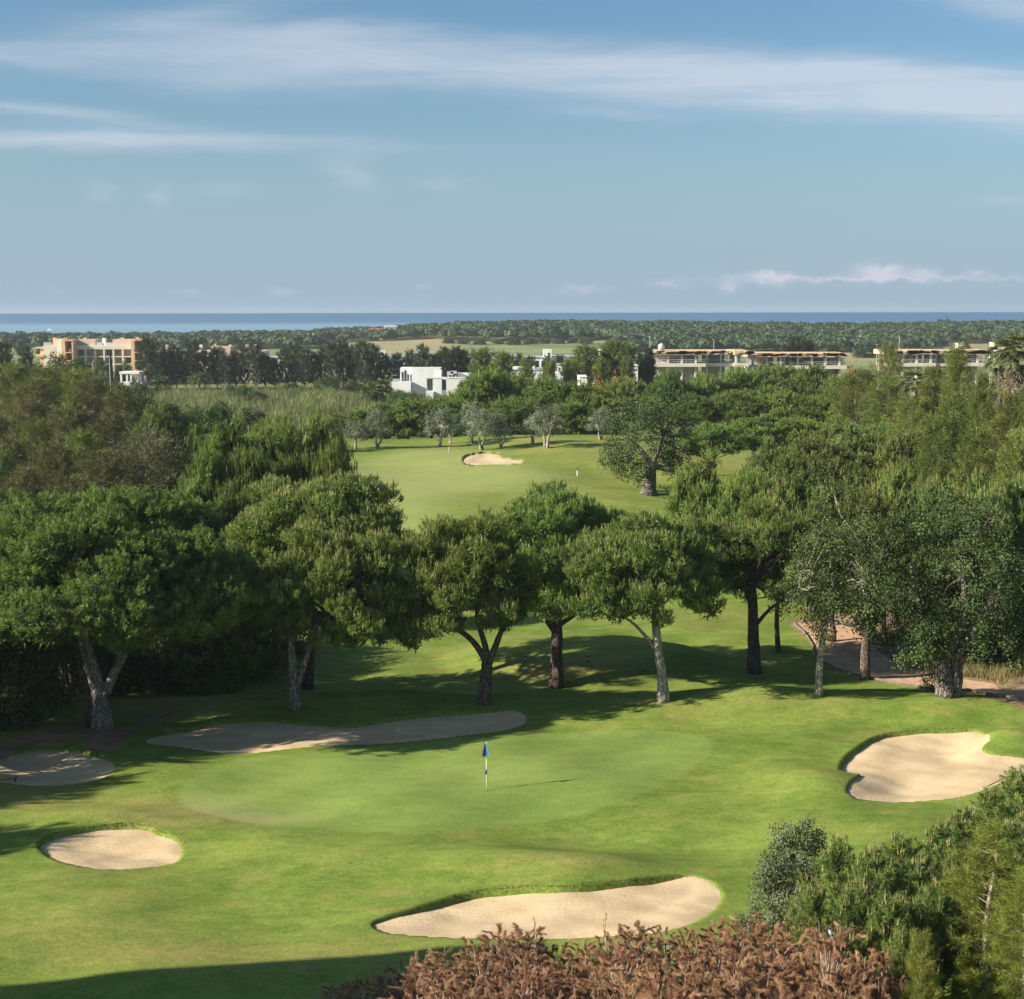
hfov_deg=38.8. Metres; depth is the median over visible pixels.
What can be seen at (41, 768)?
sand bunker
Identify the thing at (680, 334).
coast wood
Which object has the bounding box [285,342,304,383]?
casuarina
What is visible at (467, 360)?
casuarina
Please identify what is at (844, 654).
path
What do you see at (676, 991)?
dead sapling
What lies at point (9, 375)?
feathery tree
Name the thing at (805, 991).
dead sapling
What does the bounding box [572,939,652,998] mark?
dead sapling
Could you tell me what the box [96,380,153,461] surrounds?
feathery tree
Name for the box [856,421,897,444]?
umbrella pine
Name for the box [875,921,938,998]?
young pine
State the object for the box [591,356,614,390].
casuarina
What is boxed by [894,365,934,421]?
fan palm
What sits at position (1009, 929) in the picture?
feathery conifer
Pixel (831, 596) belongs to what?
carob tree
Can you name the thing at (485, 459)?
sand bunker
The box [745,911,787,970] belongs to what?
dead sapling
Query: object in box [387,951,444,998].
dead sapling
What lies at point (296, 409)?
reeds
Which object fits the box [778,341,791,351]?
casuarina
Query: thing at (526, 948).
dead sapling
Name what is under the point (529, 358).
casuarina
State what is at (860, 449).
umbrella pine
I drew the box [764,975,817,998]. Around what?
dead sapling
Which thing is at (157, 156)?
sky
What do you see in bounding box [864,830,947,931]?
young pine
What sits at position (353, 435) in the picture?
olive tree
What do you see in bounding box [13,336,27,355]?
coast tree
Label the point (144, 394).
feathery tree
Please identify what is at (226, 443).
umbrella pine
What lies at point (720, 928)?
dead sapling
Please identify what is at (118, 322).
sea
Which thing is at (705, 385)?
umbrella pine
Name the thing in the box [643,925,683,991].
dead sapling
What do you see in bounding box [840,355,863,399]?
flowering shrub
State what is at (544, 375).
bush
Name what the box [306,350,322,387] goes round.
casuarina
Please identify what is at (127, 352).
window
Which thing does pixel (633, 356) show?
casuarina
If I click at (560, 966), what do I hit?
dead sapling
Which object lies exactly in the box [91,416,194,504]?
thin tree
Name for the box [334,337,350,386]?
casuarina
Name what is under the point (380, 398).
bush
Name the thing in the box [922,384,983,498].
casuarina
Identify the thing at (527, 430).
olive tree
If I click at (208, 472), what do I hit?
umbrella pine
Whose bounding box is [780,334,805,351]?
casuarina
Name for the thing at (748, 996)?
dead sapling
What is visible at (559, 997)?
dead sapling
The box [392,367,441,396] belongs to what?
villa
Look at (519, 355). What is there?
casuarina
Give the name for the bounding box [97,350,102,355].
window
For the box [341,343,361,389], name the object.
casuarina
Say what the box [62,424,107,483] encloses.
feathery tree
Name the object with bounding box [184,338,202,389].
casuarina
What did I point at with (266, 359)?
casuarina
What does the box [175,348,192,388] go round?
casuarina
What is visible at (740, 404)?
umbrella pine
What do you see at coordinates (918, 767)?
sand bunker
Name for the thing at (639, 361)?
cypress
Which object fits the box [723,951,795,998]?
dead sapling
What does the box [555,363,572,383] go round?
white house
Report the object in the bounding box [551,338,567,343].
coast tree
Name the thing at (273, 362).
casuarina
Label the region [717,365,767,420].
umbrella pine
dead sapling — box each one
[315,980,361,998]
[343,973,391,998]
[359,959,412,998]
[370,988,401,998]
[378,972,444,998]
[384,974,434,998]
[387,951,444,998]
[396,963,469,998]
[412,947,483,992]
[420,972,467,998]
[433,959,482,997]
[440,975,503,998]
[453,987,475,998]
[455,950,508,998]
[459,933,498,998]
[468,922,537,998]
[468,977,517,998]
[469,948,544,998]
[480,989,514,998]
[489,922,566,996]
[497,965,543,998]
[518,949,560,995]
[520,966,571,998]
[525,939,590,998]
[533,959,589,998]
[537,990,574,998]
[551,936,608,998]
[554,969,602,998]
[569,970,623,998]
[571,949,616,998]
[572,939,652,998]
[584,931,629,978]
[587,919,671,993]
[593,964,652,998]
[601,936,678,992]
[615,979,656,998]
[622,988,651,998]
[629,957,681,998]
[630,972,685,998]
[637,946,691,998]
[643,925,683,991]
[658,964,711,997]
[660,930,712,997]
[663,972,711,998]
[666,926,727,976]
[682,916,740,978]
[684,972,739,998]
[688,931,745,998]
[692,958,740,998]
[702,971,769,998]
[711,929,774,996]
[711,943,769,998]
[720,915,768,969]
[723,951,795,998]
[730,994,759,998]
[738,924,801,997]
[744,962,792,998]
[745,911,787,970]
[754,991,788,998]
[759,928,815,996]
[759,948,807,998]
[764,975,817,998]
[772,915,821,967]
[777,978,818,998]
[784,931,851,991]
[784,952,830,996]
[787,970,846,998]
[801,920,865,998]
[803,960,848,997]
[812,960,876,998]
[815,921,878,996]
[818,975,877,998]
[831,949,882,983]
[843,954,894,998]
[852,944,909,998]
[856,930,887,962]
[857,976,888,998]
[870,973,908,998]
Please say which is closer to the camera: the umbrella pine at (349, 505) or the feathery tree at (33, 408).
the umbrella pine at (349, 505)
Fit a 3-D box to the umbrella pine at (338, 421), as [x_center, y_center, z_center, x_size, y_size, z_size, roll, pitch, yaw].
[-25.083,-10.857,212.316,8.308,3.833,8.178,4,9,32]
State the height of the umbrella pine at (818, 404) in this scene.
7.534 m
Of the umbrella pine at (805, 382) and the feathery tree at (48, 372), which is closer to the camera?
the feathery tree at (48, 372)
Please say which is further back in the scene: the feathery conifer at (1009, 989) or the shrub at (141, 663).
the shrub at (141, 663)
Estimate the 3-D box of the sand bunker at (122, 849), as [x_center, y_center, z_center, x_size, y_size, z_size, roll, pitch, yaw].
[-15.650,13.601,56.318,6.240,0.469,5.440,0,7,0]
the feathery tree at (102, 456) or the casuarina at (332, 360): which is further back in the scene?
the casuarina at (332, 360)
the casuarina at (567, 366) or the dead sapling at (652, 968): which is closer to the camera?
the dead sapling at (652, 968)
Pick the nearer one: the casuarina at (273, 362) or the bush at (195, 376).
the bush at (195, 376)
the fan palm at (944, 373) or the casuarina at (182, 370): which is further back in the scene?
the casuarina at (182, 370)
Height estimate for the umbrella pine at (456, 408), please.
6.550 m
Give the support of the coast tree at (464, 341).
on the ground at (296, 874)
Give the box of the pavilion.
[119,371,146,389]
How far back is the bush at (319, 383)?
388.37 m
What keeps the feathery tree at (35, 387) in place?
on the ground at (296, 874)
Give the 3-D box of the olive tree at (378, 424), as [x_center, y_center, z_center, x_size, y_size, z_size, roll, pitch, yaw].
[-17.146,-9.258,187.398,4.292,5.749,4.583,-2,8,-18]
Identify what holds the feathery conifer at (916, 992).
on the ground at (296, 874)
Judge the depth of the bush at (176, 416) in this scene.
204.24 m
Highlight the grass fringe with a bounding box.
[0,452,992,938]
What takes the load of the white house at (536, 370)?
on the ground at (296, 874)
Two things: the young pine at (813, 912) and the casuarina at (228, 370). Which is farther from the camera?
the casuarina at (228, 370)
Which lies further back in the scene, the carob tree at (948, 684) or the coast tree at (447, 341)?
the coast tree at (447, 341)
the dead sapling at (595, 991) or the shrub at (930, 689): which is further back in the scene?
the shrub at (930, 689)
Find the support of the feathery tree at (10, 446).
on the ground at (296, 874)
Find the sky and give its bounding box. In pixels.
[0,0,1023,313]
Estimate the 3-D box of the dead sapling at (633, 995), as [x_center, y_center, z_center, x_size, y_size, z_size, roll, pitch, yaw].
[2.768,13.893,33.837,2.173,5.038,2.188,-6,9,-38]
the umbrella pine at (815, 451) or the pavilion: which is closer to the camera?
the umbrella pine at (815, 451)
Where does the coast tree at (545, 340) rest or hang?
on the ground at (296, 874)
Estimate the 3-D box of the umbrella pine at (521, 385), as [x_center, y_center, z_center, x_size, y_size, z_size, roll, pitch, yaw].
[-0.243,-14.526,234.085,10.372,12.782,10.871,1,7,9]
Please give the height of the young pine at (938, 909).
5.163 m
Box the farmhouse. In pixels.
[369,325,397,339]
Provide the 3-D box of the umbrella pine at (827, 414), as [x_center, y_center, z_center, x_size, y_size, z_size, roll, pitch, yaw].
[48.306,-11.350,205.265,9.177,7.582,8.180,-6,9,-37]
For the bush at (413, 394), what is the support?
on the ground at (296, 874)
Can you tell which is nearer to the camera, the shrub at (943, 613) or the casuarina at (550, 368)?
the shrub at (943, 613)
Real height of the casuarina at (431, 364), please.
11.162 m
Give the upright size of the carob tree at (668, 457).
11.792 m
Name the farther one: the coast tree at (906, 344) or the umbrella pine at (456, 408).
the coast tree at (906, 344)
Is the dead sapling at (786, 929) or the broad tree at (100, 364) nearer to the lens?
the dead sapling at (786, 929)
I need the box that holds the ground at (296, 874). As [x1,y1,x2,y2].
[0,334,1023,998]
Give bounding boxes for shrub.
[0,636,93,686]
[0,637,82,730]
[1,628,147,697]
[91,631,199,695]
[125,633,246,677]
[190,620,287,682]
[240,620,322,663]
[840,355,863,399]
[915,576,983,640]
[918,667,934,692]
[932,589,1023,656]
[963,588,1023,676]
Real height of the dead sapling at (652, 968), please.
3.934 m
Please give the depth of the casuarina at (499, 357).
347.87 m
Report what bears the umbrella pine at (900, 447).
on the ground at (296, 874)
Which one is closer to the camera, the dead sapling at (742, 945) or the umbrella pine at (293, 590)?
the dead sapling at (742, 945)
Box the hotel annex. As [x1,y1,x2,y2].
[159,345,268,381]
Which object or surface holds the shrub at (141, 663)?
on the ground at (296, 874)
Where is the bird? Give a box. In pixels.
[827,927,832,939]
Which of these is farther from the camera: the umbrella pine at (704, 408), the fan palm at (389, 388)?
the fan palm at (389, 388)
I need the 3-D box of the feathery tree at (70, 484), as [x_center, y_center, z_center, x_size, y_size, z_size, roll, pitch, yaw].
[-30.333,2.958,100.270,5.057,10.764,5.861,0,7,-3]
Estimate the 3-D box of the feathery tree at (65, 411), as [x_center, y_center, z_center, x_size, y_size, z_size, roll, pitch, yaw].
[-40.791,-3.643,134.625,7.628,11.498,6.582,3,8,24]
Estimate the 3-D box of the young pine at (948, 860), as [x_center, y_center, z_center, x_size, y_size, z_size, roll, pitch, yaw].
[13.149,12.665,42.985,3.388,5.151,3.682,2,8,13]
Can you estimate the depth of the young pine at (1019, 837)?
45.53 m
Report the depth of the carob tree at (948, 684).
73.42 m
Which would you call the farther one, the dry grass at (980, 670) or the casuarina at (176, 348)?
the casuarina at (176, 348)
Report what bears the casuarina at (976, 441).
on the ground at (296, 874)
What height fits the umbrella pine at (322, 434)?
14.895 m
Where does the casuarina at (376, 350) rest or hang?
on the ground at (296, 874)
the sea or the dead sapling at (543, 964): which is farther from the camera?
the sea
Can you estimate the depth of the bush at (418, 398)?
316.76 m
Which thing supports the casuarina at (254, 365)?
on the ground at (296, 874)
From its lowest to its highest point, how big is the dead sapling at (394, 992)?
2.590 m
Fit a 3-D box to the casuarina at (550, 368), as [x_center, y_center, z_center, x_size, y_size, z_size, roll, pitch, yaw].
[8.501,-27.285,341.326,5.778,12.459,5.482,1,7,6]
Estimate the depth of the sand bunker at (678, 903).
50.30 m
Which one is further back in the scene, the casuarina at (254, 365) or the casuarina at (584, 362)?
the casuarina at (254, 365)
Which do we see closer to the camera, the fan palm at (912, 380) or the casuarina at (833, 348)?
the fan palm at (912, 380)
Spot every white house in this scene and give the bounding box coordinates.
[512,366,541,386]
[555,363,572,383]
[577,375,586,386]
[633,364,638,402]
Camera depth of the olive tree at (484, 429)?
182.94 m
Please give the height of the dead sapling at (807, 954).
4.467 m
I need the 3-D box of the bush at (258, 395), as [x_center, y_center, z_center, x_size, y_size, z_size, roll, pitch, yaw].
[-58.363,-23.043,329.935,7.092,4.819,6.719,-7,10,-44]
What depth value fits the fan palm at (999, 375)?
155.35 m
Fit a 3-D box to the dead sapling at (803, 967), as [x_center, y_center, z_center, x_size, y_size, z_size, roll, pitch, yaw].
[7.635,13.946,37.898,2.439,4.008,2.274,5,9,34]
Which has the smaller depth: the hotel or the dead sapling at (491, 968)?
the dead sapling at (491, 968)
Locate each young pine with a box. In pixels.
[761,879,838,990]
[781,833,882,952]
[797,882,904,983]
[824,838,902,931]
[842,890,942,998]
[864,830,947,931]
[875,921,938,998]
[887,854,967,993]
[891,879,982,998]
[895,818,986,960]
[909,847,1016,990]
[922,804,1016,912]
[954,851,1023,974]
[956,785,1019,864]
[960,764,1023,834]
[974,816,1023,930]
[1011,810,1023,912]
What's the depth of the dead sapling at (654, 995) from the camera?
36.40 m
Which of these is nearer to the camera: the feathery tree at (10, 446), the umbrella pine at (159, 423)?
the feathery tree at (10, 446)
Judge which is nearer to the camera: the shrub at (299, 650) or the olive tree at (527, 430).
the shrub at (299, 650)
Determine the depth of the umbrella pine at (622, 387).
259.77 m
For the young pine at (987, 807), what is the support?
on the ground at (296, 874)
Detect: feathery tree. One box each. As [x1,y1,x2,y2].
[0,360,37,431]
[0,394,64,486]
[0,409,26,465]
[0,431,50,499]
[0,447,21,519]
[0,461,55,525]
[2,376,66,446]
[15,436,92,502]
[16,416,64,491]
[18,363,78,435]
[34,399,98,486]
[37,469,102,513]
[54,366,115,436]
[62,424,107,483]
[67,373,119,449]
[71,444,134,492]
[85,405,133,485]
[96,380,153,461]
[129,382,157,430]
[827,365,888,426]
[856,372,913,442]
[868,339,909,421]
[879,391,949,451]
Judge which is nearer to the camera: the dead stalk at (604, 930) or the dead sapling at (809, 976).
the dead sapling at (809, 976)
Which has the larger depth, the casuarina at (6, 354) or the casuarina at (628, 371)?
the casuarina at (628, 371)
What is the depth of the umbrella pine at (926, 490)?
94.07 m
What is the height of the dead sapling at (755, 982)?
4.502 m
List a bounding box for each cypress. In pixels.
[107,354,113,389]
[635,351,645,389]
[643,346,657,392]
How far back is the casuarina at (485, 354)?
357.61 m
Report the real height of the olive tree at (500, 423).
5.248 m
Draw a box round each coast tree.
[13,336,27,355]
[33,340,44,353]
[441,338,455,343]
[456,338,470,343]
[472,339,486,344]
[491,338,504,343]
[505,338,522,344]
[521,336,540,343]
[539,338,551,342]
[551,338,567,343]
[567,337,577,342]
[578,337,593,343]
[850,340,880,357]
[899,336,912,348]
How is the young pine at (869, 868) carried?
on the ground at (296, 874)
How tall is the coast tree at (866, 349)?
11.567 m
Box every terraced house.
[379,350,405,375]
[521,349,551,371]
[552,355,573,371]
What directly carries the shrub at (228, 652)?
on the ground at (296, 874)
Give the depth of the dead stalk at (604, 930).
40.26 m
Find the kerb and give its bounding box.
[793,622,1023,699]
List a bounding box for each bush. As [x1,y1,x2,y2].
[108,380,126,394]
[127,377,146,394]
[138,402,195,432]
[148,375,175,390]
[180,404,210,433]
[182,371,212,389]
[221,382,235,393]
[225,384,252,396]
[234,406,275,433]
[241,389,271,402]
[281,382,301,391]
[310,376,339,391]
[329,376,344,387]
[338,379,371,395]
[357,389,386,402]
[385,389,412,405]
[405,393,428,407]
[406,391,417,405]
[536,373,560,388]
[730,811,835,932]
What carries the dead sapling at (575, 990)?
on the ground at (296, 874)
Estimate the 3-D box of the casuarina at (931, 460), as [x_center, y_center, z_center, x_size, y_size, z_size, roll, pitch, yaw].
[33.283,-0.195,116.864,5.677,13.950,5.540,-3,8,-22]
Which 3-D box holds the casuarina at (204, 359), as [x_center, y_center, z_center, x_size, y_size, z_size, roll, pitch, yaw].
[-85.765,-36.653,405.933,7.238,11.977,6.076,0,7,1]
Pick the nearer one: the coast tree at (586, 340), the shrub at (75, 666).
the shrub at (75, 666)
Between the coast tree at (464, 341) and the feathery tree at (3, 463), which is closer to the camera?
the feathery tree at (3, 463)
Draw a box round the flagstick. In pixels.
[482,742,488,790]
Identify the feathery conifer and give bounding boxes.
[895,925,947,998]
[918,814,1023,998]
[967,863,1023,998]
[989,872,1023,993]
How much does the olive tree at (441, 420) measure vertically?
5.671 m
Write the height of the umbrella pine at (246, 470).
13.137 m
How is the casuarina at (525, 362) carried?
on the ground at (296, 874)
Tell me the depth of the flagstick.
62.66 m
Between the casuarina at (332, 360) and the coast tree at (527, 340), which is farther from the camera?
the coast tree at (527, 340)
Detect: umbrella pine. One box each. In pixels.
[117,400,190,494]
[166,419,225,490]
[166,474,217,543]
[174,435,230,540]
[189,408,258,508]
[206,480,262,564]
[212,442,288,545]
[219,468,412,689]
[242,519,429,711]
[245,411,316,544]
[263,423,315,551]
[304,402,357,472]
[308,436,350,530]
[328,412,365,435]
[339,406,383,438]
[360,400,411,438]
[376,502,546,705]
[383,396,431,438]
[408,393,459,438]
[427,398,477,436]
[438,380,481,437]
[446,363,518,435]
[473,477,654,688]
[480,372,530,403]
[481,400,533,434]
[502,385,558,434]
[523,373,574,434]
[540,399,597,434]
[544,506,733,703]
[551,378,613,434]
[575,384,629,434]
[603,375,652,434]
[637,367,696,437]
[661,391,727,425]
[663,446,732,539]
[676,421,745,472]
[677,496,834,674]
[687,371,729,421]
[706,389,762,424]
[707,465,775,599]
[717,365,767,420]
[719,413,789,457]
[737,436,790,486]
[740,475,825,652]
[746,383,800,423]
[749,361,802,411]
[769,415,833,448]
[769,444,825,591]
[772,434,850,473]
[781,394,837,424]
[784,361,833,432]
[803,475,869,641]
[804,414,875,445]
[809,455,871,543]
[813,480,933,680]
[815,371,854,433]
[823,393,879,424]
[823,419,890,480]
[839,492,941,638]
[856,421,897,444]
[862,442,924,497]
[868,429,936,483]
[870,466,928,641]
[887,484,940,629]
[906,473,973,619]
[908,469,950,559]
[936,465,1020,634]
[994,471,1023,629]
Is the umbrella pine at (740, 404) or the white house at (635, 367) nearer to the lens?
the umbrella pine at (740, 404)
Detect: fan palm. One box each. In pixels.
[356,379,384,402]
[372,378,393,400]
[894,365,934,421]
[919,365,949,411]
[983,337,1014,441]
[988,329,1023,423]
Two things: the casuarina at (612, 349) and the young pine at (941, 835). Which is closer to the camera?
the young pine at (941, 835)
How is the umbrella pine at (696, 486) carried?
on the ground at (296, 874)
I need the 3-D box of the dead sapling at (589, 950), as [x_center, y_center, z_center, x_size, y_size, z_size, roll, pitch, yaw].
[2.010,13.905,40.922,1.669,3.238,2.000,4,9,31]
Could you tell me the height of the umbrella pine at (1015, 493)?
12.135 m
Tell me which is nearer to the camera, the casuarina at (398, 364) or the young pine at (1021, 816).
the young pine at (1021, 816)
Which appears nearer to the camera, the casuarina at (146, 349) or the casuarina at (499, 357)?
the casuarina at (499, 357)
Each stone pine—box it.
[0,481,262,729]
[0,572,91,725]
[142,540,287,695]
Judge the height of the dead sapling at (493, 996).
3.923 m
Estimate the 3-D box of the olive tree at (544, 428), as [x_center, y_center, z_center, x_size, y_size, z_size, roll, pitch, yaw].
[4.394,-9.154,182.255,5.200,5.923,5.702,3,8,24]
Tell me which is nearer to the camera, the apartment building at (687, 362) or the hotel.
the apartment building at (687, 362)
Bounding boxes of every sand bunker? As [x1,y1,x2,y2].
[0,751,115,785]
[41,829,181,869]
[146,711,526,753]
[374,877,720,938]
[463,453,522,464]
[842,732,1023,802]
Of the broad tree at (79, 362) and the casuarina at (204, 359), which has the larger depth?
the casuarina at (204, 359)
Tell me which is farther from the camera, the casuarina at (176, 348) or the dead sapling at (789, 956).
the casuarina at (176, 348)
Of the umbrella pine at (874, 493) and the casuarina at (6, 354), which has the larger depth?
the casuarina at (6, 354)
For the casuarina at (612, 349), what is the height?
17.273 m
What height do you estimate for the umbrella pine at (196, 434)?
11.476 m
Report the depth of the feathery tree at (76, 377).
178.84 m
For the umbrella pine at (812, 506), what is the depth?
95.20 m
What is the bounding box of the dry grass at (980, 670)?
[871,616,1023,689]
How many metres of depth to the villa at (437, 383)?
365.45 m
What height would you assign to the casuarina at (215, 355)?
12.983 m
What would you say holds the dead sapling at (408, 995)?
on the ground at (296, 874)
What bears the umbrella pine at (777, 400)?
on the ground at (296, 874)
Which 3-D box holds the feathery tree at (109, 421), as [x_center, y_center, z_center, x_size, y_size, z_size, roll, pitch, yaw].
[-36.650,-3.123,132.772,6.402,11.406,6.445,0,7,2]
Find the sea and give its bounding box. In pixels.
[0,312,1023,332]
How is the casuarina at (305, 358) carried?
on the ground at (296, 874)
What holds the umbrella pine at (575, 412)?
on the ground at (296, 874)
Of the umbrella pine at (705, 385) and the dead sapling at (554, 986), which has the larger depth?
the umbrella pine at (705, 385)
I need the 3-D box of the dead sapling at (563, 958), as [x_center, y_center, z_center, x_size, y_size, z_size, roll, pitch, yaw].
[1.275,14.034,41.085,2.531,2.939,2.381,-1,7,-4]
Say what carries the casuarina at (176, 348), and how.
on the ground at (296, 874)
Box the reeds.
[125,382,420,436]
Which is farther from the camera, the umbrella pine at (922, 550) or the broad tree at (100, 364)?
the broad tree at (100, 364)
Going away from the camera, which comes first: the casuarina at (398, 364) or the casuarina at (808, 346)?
the casuarina at (398, 364)
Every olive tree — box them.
[341,418,369,448]
[364,405,394,447]
[420,406,461,446]
[443,417,462,443]
[459,399,485,442]
[463,408,498,449]
[490,409,513,447]
[520,413,542,443]
[528,403,569,447]
[585,406,617,439]
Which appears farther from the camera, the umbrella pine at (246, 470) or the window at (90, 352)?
the window at (90, 352)
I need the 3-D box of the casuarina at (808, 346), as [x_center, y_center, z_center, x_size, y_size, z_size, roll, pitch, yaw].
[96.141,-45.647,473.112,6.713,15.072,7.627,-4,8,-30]
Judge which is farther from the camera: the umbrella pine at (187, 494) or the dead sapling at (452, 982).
the umbrella pine at (187, 494)
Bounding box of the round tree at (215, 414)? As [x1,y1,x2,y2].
[194,400,246,433]
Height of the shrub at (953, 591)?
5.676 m
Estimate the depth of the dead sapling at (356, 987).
40.95 m
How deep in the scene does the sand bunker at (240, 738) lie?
71.67 m
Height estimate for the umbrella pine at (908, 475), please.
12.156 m
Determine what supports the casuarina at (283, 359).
on the ground at (296, 874)
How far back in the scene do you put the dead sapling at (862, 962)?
37.80 m
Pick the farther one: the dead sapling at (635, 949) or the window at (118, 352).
the window at (118, 352)
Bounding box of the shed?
[989,342,1008,358]
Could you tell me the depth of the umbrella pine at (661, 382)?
253.76 m
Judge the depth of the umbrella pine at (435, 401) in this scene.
214.97 m
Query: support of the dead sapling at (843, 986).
on the ground at (296, 874)
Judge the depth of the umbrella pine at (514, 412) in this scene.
211.90 m
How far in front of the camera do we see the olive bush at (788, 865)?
48.43 m
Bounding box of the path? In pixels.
[796,621,1023,696]
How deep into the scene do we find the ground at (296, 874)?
63.35 m
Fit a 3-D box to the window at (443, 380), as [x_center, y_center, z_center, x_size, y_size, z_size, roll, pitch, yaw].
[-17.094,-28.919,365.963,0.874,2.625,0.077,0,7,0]
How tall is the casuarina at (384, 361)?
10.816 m
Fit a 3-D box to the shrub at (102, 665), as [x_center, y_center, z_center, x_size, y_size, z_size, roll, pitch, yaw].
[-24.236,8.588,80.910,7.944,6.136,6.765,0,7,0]
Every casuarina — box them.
[0,338,14,394]
[16,346,34,392]
[134,335,157,388]
[147,339,166,379]
[159,346,177,389]
[167,341,184,388]
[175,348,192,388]
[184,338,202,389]
[198,348,211,388]
[205,346,225,389]
[215,352,235,386]
[228,349,244,385]
[234,346,251,384]
[244,343,265,389]
[257,353,271,386]
[265,357,283,388]
[275,345,292,383]
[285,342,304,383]
[295,346,314,388]
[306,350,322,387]
[315,345,329,382]
[322,341,342,380]
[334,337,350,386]
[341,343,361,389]
[351,339,373,384]
[368,343,382,382]
[376,354,394,386]
[389,352,407,381]
[403,348,417,366]
[408,343,435,366]
[429,353,442,366]
[432,346,455,376]
[445,344,467,376]
[458,349,471,380]
[465,345,506,402]
[487,350,518,380]
[512,356,536,386]
[515,351,523,365]
[527,355,537,366]
[539,359,558,382]
[541,354,553,368]
[555,353,563,362]
[558,356,578,389]
[568,342,599,387]
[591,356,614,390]
[595,337,637,383]
[619,356,637,399]
[627,348,636,363]
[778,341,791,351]
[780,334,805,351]
[802,337,818,351]
[824,343,844,375]
[907,364,950,466]
[908,411,959,497]
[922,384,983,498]
[936,337,983,441]
[946,416,1004,571]
[952,363,1002,485]
[980,386,1023,499]
[984,421,1023,559]
[1006,382,1023,470]
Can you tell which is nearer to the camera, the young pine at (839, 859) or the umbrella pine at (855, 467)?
the young pine at (839, 859)
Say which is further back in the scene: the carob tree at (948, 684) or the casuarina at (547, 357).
the casuarina at (547, 357)
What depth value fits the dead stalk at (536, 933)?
40.27 m
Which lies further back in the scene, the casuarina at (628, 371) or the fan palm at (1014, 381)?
the casuarina at (628, 371)
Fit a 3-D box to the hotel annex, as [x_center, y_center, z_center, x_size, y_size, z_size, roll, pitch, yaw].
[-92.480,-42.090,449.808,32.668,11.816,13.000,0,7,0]
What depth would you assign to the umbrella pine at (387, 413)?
212.44 m
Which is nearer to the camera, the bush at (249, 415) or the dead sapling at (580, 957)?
the dead sapling at (580, 957)
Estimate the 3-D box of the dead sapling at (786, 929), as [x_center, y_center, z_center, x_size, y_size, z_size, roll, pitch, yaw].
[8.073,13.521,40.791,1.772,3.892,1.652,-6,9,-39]
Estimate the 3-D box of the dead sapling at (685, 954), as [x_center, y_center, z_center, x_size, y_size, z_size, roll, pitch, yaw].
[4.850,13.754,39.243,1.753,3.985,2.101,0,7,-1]
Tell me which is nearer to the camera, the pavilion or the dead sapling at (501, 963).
the dead sapling at (501, 963)
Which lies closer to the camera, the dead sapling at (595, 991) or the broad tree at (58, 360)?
the dead sapling at (595, 991)
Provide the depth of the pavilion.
382.53 m
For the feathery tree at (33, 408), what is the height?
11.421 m
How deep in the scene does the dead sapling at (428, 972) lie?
39.45 m
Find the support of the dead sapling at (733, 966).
on the ground at (296, 874)
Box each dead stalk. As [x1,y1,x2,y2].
[533,918,537,967]
[602,912,609,954]
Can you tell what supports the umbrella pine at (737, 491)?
on the ground at (296, 874)
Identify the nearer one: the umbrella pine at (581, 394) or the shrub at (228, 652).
the shrub at (228, 652)
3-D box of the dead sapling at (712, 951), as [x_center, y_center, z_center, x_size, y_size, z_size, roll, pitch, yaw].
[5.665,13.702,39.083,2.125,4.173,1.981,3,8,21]
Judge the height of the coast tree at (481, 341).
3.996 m
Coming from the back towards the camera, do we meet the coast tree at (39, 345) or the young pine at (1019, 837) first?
the coast tree at (39, 345)
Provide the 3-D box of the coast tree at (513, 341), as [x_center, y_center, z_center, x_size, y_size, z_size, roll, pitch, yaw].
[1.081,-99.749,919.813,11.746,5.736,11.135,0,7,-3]
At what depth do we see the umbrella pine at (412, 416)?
212.23 m
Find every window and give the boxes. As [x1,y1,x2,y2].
[79,350,84,355]
[88,350,93,355]
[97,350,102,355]
[116,350,121,355]
[125,350,130,355]
[442,379,445,389]
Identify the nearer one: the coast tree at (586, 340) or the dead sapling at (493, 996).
the dead sapling at (493, 996)
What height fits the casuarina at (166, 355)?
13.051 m
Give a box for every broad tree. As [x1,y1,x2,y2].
[26,359,45,399]
[43,348,69,398]
[64,355,94,403]
[90,356,108,381]
[112,360,134,383]
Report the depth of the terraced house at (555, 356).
488.94 m
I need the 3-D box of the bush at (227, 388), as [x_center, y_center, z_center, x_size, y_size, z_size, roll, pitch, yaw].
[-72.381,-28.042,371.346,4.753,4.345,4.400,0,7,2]
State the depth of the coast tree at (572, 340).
932.80 m
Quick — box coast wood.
[0,319,1023,349]
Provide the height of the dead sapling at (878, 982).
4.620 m
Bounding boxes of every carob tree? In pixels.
[594,386,704,495]
[765,459,908,697]
[874,486,1023,698]
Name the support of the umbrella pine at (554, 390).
on the ground at (296, 874)
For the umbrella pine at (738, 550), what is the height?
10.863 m
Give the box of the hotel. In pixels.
[35,338,149,384]
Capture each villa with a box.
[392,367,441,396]
[426,370,470,400]
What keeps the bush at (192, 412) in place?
on the ground at (296, 874)
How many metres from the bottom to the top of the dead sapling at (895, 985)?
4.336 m
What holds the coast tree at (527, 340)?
on the ground at (296, 874)
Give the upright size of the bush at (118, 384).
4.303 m
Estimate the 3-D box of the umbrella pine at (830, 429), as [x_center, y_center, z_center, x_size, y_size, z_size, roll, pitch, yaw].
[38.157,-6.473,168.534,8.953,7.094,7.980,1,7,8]
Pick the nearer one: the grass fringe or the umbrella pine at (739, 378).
the grass fringe
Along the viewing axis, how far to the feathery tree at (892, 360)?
213.69 m
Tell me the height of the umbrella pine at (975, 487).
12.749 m

